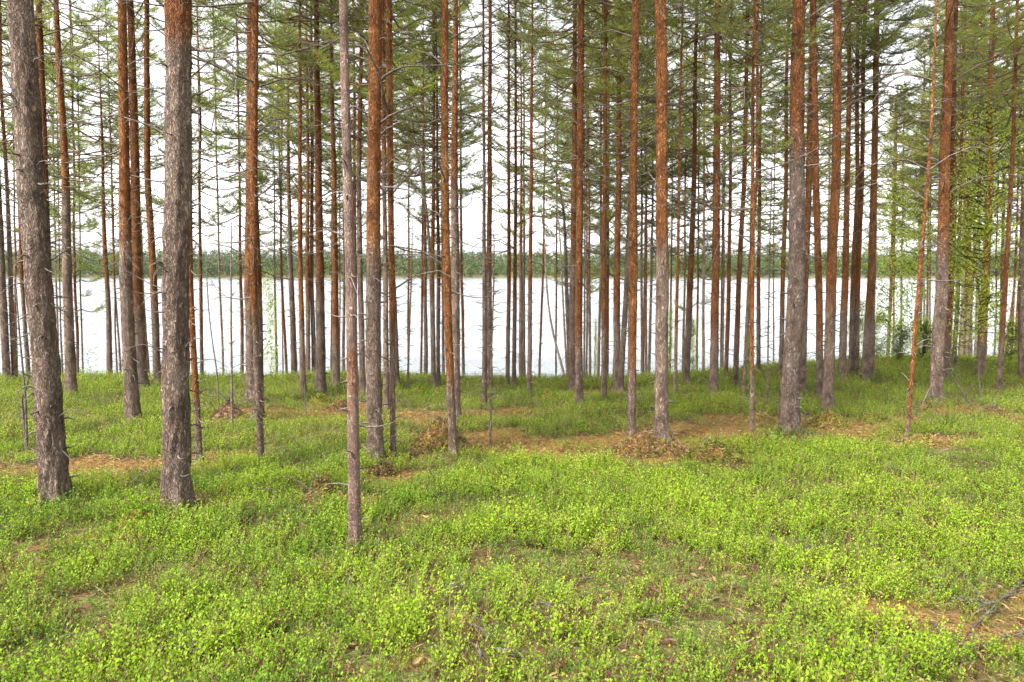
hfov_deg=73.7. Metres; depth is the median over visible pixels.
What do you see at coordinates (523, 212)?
pine tree
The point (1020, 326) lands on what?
pine tree
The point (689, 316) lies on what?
pine tree
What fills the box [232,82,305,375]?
pine tree
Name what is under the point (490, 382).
dead sapling
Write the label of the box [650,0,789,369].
pine tree
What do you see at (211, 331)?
leaning sapling
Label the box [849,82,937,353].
pine tree
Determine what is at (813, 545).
fallen branch
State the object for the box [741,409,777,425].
moss hummock
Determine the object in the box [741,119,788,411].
pine tree
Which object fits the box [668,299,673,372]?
leafy shrub
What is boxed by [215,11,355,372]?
pine tree
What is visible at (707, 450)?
moss mound
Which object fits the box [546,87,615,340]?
pine tree
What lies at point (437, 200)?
pine tree
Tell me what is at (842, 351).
pine tree
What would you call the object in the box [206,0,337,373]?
pine tree
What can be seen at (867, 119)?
pine tree
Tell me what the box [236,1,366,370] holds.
pine tree
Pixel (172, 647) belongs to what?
fallen branch
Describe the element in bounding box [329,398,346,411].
moss hummock
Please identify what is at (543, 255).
pine tree
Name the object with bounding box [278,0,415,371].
pine tree
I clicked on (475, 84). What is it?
pine tree
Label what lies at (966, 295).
pine tree
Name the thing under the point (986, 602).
fallen branch
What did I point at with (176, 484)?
pine tree
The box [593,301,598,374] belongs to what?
leafy shrub
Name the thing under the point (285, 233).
pine tree
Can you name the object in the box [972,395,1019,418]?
fallen heap
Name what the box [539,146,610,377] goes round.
pine tree
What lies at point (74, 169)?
pine tree
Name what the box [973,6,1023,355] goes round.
pine tree
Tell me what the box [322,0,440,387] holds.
pine tree
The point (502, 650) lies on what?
fallen branch
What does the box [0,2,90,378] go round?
pine tree
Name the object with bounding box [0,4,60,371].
pine tree
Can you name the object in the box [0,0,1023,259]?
sky
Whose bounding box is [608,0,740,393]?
pine tree
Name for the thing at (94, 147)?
pine tree
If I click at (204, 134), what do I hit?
pine tree
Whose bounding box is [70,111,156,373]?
pine tree
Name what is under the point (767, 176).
pine tree
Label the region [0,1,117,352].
pine tree
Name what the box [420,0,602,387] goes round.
pine tree
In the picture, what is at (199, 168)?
pine tree
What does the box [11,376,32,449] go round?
broken branch
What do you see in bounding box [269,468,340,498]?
dead fern clump
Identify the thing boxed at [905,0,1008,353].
pine tree
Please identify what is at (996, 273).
pine tree
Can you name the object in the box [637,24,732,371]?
pine tree
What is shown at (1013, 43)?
pine tree
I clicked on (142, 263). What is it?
pine tree
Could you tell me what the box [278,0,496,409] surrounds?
pine tree
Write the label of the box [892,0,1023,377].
pine tree
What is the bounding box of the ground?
[0,258,1023,681]
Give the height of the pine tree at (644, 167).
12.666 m
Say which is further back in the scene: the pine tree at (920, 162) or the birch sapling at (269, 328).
the pine tree at (920, 162)
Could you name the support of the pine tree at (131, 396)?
on the ground
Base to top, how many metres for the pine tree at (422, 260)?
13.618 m
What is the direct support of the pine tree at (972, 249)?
on the ground
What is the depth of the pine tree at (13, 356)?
14.18 m
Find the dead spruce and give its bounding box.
[216,219,245,427]
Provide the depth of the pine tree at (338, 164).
22.94 m
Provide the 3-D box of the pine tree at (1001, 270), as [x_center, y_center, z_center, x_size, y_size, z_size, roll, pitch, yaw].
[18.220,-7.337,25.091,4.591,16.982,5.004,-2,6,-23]
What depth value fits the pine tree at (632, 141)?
8.28 m
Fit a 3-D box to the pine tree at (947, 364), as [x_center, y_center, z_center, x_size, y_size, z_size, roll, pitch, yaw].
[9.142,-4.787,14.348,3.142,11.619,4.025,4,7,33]
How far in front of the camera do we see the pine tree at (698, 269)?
23.80 m
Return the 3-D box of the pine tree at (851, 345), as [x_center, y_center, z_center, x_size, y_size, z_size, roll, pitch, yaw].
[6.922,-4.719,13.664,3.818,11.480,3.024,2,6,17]
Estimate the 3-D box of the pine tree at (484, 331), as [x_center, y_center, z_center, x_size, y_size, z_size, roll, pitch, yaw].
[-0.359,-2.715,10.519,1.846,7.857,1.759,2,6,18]
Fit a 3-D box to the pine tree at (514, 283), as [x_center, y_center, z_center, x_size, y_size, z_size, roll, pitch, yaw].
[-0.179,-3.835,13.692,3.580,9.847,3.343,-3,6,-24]
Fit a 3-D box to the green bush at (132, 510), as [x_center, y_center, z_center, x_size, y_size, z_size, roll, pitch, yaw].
[-2.801,1.361,5.174,0.678,0.294,0.367,0,6,0]
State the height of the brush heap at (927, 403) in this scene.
0.371 m
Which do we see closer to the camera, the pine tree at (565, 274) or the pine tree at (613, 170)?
the pine tree at (565, 274)
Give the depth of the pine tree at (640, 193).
22.25 m
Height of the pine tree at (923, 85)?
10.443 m
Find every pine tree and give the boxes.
[0,0,86,510]
[0,0,107,380]
[0,0,159,372]
[0,0,161,375]
[0,0,164,396]
[0,0,203,373]
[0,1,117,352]
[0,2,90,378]
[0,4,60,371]
[0,5,116,372]
[1,0,248,424]
[9,0,200,389]
[11,110,97,372]
[43,0,356,462]
[44,0,163,373]
[49,64,116,372]
[51,0,242,384]
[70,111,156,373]
[92,0,164,372]
[120,0,250,514]
[122,0,353,466]
[129,0,366,420]
[143,0,258,375]
[150,0,265,374]
[192,0,294,373]
[192,0,329,403]
[192,0,393,398]
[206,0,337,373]
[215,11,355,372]
[226,0,367,371]
[231,0,396,393]
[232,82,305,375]
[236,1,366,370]
[240,0,424,367]
[245,12,364,295]
[258,4,414,370]
[258,24,314,374]
[259,0,459,394]
[263,0,427,387]
[267,0,492,458]
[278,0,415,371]
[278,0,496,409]
[308,4,438,340]
[309,100,365,366]
[310,0,400,552]
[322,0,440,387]
[329,0,538,455]
[333,0,466,465]
[350,0,429,355]
[350,0,466,362]
[350,0,487,372]
[352,2,540,386]
[358,0,518,388]
[363,44,486,374]
[381,0,500,372]
[385,0,596,419]
[393,1,487,373]
[412,0,503,374]
[417,0,570,387]
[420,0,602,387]
[425,0,608,386]
[426,0,556,409]
[458,0,571,375]
[469,12,569,377]
[470,0,564,396]
[481,0,686,407]
[496,0,613,376]
[498,28,602,375]
[502,0,694,400]
[505,0,668,391]
[517,0,675,377]
[524,0,765,417]
[533,0,655,374]
[533,0,685,434]
[534,2,676,376]
[535,73,628,376]
[539,3,639,375]
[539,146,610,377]
[544,0,725,390]
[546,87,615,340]
[566,0,714,392]
[585,0,712,369]
[589,24,677,376]
[590,18,712,373]
[591,0,768,384]
[596,3,733,373]
[607,19,686,372]
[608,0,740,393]
[615,2,706,294]
[627,81,712,370]
[634,0,714,441]
[635,0,908,429]
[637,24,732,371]
[641,0,826,395]
[642,0,888,395]
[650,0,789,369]
[654,0,828,391]
[668,0,825,378]
[668,40,732,367]
[672,0,784,367]
[681,84,755,367]
[709,0,843,371]
[709,2,884,375]
[720,0,963,398]
[721,110,781,360]
[732,0,844,318]
[741,1,888,355]
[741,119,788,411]
[745,0,913,395]
[746,106,812,359]
[763,0,961,377]
[764,0,844,434]
[764,0,960,383]
[771,0,892,307]
[777,0,927,377]
[781,0,969,382]
[788,38,870,342]
[805,0,915,411]
[805,0,956,379]
[805,103,883,347]
[828,0,1001,437]
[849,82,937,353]
[855,0,1023,404]
[863,90,933,357]
[871,0,1023,380]
[878,6,1022,251]
[878,23,974,355]
[878,77,929,350]
[882,0,1023,370]
[883,0,1023,356]
[884,0,1023,353]
[885,96,957,353]
[887,44,942,353]
[891,114,964,342]
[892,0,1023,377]
[893,99,975,353]
[901,0,1023,354]
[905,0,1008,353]
[906,2,1023,354]
[918,0,1023,355]
[920,0,1023,394]
[924,141,1015,353]
[935,13,1005,333]
[956,0,1022,353]
[956,4,1023,381]
[967,98,1020,355]
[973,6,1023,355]
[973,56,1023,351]
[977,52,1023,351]
[983,26,1022,297]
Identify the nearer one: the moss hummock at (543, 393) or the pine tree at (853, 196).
the moss hummock at (543, 393)
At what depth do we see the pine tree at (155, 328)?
13.34 m
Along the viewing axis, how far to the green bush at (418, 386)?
12.64 m
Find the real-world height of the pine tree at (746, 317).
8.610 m
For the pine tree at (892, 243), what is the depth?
32.45 m
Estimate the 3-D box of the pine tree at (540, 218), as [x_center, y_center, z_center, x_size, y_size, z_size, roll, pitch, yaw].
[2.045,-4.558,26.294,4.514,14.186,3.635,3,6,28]
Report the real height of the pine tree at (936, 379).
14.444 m
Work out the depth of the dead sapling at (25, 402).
7.87 m
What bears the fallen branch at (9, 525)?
on the ground
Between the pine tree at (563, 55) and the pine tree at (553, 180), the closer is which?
the pine tree at (563, 55)
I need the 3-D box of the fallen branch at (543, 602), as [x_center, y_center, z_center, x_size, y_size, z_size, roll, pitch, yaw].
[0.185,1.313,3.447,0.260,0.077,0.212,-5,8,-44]
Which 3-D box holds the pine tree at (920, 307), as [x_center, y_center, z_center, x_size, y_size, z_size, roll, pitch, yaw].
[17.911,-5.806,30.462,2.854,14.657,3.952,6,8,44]
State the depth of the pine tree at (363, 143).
22.18 m
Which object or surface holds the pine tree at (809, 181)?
on the ground
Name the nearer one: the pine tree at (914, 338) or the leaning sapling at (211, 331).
the pine tree at (914, 338)
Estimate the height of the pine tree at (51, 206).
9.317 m
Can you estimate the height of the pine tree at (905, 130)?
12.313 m
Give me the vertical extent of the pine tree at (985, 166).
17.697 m
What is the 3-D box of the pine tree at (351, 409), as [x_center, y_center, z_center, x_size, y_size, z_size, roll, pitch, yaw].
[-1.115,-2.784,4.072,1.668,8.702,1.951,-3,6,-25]
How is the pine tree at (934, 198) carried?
on the ground
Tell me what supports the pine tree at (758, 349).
on the ground
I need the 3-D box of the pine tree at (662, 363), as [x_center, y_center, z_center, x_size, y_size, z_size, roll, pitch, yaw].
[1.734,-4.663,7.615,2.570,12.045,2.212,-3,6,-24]
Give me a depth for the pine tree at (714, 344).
11.60 m
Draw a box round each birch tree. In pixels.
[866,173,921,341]
[925,93,1023,349]
[950,189,1011,359]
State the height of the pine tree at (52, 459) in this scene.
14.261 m
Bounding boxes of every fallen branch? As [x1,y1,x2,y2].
[0,513,51,542]
[150,643,187,667]
[166,612,233,653]
[243,482,274,489]
[441,575,476,593]
[494,640,540,656]
[528,591,579,615]
[796,536,832,548]
[877,605,1005,659]
[925,576,996,611]
[938,615,1023,649]
[955,569,1023,633]
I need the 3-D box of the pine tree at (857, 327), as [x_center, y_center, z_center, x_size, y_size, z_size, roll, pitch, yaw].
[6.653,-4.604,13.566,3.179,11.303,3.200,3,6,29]
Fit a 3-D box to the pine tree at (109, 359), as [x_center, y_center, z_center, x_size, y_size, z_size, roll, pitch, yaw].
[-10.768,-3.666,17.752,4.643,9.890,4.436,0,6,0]
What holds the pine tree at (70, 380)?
on the ground
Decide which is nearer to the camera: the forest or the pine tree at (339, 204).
the pine tree at (339, 204)
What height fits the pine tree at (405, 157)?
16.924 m
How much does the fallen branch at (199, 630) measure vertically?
0.069 m
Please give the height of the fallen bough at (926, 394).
0.374 m
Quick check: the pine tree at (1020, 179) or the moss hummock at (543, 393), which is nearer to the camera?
the moss hummock at (543, 393)
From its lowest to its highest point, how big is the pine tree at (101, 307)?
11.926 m
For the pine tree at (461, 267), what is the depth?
20.86 m
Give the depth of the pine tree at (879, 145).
30.34 m
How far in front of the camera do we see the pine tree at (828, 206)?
24.36 m
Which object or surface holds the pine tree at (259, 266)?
on the ground
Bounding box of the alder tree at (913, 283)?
[892,201,937,352]
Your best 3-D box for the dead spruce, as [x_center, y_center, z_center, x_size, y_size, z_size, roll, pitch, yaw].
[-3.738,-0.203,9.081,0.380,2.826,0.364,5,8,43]
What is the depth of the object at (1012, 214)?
23.74 m
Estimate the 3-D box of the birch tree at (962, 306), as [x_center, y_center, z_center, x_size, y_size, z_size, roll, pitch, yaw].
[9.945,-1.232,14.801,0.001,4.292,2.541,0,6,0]
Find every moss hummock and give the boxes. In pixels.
[306,392,331,405]
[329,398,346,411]
[512,407,532,417]
[534,388,559,399]
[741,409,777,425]
[801,410,853,430]
[859,412,882,421]
[900,432,944,447]
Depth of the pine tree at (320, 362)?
12.32 m
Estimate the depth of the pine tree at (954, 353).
15.82 m
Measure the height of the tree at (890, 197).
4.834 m
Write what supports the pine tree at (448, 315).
on the ground
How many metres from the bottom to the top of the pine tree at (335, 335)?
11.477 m
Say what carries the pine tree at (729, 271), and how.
on the ground
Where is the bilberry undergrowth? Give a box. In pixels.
[0,344,1023,681]
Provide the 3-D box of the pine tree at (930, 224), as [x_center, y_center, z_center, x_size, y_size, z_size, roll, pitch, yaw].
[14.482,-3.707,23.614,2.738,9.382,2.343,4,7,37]
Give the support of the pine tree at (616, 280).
on the ground
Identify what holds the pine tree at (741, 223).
on the ground
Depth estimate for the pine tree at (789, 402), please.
8.31 m
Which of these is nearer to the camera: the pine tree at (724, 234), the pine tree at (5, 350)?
the pine tree at (5, 350)
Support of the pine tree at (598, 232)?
on the ground
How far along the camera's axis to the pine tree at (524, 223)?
28.92 m
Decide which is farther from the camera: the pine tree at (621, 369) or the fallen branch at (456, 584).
the pine tree at (621, 369)
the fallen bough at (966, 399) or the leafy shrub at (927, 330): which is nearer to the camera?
the fallen bough at (966, 399)
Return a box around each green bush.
[98,501,168,532]
[404,378,434,395]
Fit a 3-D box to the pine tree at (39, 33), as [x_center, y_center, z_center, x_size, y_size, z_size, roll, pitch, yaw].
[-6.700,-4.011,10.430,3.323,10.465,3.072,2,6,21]
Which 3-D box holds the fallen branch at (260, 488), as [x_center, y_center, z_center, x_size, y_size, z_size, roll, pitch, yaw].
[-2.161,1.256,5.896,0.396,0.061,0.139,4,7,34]
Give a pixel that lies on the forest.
(211, 267)
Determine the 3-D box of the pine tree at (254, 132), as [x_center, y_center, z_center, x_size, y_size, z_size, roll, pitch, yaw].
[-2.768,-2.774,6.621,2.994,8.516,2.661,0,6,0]
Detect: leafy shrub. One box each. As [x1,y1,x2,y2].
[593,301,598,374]
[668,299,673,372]
[690,317,700,370]
[741,321,755,364]
[847,292,875,355]
[861,306,894,358]
[882,314,917,362]
[908,314,931,359]
[926,313,958,358]
[991,312,1017,363]
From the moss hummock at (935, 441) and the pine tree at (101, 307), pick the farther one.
the pine tree at (101, 307)
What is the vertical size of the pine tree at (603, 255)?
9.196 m
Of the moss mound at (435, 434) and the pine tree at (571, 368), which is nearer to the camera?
the moss mound at (435, 434)
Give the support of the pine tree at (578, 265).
on the ground
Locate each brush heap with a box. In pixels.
[201,390,249,420]
[912,396,958,410]
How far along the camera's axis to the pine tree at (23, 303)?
21.12 m
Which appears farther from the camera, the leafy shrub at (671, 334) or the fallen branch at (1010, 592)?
the leafy shrub at (671, 334)
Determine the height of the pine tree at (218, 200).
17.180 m
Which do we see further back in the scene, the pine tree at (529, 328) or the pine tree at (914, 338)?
the pine tree at (529, 328)
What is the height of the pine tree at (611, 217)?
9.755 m
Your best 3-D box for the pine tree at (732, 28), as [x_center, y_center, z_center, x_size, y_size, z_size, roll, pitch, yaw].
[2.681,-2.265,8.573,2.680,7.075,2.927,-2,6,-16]
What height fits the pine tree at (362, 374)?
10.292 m
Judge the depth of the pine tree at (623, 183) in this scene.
25.31 m
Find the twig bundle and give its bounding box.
[432,602,523,659]
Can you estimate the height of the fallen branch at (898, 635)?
0.134 m
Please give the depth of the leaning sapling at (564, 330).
18.77 m
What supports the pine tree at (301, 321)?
on the ground
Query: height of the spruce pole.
3.378 m
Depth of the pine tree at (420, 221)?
23.37 m
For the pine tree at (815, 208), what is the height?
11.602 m
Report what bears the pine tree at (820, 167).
on the ground
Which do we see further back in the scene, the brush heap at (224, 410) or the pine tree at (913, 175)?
the pine tree at (913, 175)
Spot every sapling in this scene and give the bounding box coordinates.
[1,285,75,450]
[86,321,103,370]
[198,251,227,398]
[262,274,281,374]
[299,384,306,417]
[472,221,507,447]
[541,212,564,372]
[556,203,567,374]
[971,370,983,395]
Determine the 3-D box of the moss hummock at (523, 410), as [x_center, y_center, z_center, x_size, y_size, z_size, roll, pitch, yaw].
[0.159,1.108,10.271,0.470,0.270,0.409,0,6,0]
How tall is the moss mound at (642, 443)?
0.419 m
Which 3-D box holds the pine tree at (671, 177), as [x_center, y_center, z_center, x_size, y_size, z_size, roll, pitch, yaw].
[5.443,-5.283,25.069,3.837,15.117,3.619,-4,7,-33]
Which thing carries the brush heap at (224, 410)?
on the ground
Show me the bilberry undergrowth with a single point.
(682, 494)
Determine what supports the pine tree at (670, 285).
on the ground
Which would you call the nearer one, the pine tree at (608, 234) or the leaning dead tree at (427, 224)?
the leaning dead tree at (427, 224)
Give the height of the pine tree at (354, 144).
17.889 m
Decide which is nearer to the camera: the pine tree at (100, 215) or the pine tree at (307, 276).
the pine tree at (307, 276)
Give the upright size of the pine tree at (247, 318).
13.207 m
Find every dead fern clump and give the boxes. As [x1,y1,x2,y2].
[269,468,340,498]
[346,444,397,478]
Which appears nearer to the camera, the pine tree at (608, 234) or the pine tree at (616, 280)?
the pine tree at (616, 280)
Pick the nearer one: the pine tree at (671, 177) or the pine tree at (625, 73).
the pine tree at (625, 73)
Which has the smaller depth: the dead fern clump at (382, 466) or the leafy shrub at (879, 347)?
the dead fern clump at (382, 466)
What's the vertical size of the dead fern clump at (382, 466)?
0.387 m
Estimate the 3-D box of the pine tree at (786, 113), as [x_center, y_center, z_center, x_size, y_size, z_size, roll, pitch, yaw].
[5.643,-4.043,14.518,3.639,10.048,2.581,5,8,41]
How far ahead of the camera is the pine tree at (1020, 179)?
31.64 m
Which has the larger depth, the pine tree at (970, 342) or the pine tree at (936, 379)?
the pine tree at (970, 342)
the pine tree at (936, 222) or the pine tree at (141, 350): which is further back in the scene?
the pine tree at (936, 222)
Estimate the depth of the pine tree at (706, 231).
23.81 m
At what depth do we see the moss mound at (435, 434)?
7.87 m
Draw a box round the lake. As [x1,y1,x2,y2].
[0,277,1017,377]
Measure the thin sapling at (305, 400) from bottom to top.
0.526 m
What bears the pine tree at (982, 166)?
on the ground
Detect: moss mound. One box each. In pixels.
[406,410,481,452]
[594,423,686,458]
[671,436,748,466]
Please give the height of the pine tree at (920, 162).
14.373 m
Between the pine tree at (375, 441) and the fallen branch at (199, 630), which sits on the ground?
the pine tree at (375, 441)
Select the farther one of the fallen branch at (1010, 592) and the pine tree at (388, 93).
the pine tree at (388, 93)
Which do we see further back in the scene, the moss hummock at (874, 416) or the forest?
the forest
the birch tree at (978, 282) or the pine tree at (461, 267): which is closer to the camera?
the birch tree at (978, 282)
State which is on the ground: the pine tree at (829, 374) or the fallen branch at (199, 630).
the pine tree at (829, 374)
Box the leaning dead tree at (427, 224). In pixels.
[398,70,442,335]
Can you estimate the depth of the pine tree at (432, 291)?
12.95 m
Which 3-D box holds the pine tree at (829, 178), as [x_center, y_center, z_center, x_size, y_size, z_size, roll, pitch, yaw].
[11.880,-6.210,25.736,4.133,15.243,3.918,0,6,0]
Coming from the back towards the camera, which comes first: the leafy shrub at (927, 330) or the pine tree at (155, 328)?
the leafy shrub at (927, 330)
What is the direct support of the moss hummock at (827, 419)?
on the ground
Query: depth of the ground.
4.19 m
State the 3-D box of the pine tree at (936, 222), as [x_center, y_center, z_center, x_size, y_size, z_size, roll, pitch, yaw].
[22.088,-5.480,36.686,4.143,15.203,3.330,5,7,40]
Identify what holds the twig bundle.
on the ground
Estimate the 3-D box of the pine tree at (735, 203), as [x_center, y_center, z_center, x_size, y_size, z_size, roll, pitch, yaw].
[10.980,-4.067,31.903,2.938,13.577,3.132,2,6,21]
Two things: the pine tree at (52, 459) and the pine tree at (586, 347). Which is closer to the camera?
the pine tree at (52, 459)
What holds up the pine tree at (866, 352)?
on the ground
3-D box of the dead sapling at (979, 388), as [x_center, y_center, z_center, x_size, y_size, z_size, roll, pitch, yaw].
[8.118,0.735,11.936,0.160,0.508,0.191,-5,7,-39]
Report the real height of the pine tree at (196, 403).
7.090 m
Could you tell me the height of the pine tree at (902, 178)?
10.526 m
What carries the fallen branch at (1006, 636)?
on the ground
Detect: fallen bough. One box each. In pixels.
[915,386,941,409]
[930,367,986,405]
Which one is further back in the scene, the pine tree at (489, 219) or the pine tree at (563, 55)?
the pine tree at (563, 55)
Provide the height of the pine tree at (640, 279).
12.802 m
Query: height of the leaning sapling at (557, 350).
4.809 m
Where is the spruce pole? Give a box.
[396,217,420,388]
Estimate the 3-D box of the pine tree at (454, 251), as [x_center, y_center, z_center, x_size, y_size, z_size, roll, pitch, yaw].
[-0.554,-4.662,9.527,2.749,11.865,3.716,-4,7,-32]
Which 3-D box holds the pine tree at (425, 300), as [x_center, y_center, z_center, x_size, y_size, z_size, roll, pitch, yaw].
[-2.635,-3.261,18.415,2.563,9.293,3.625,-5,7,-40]
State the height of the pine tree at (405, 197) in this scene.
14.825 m
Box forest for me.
[5,245,1018,277]
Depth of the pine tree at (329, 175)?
27.74 m

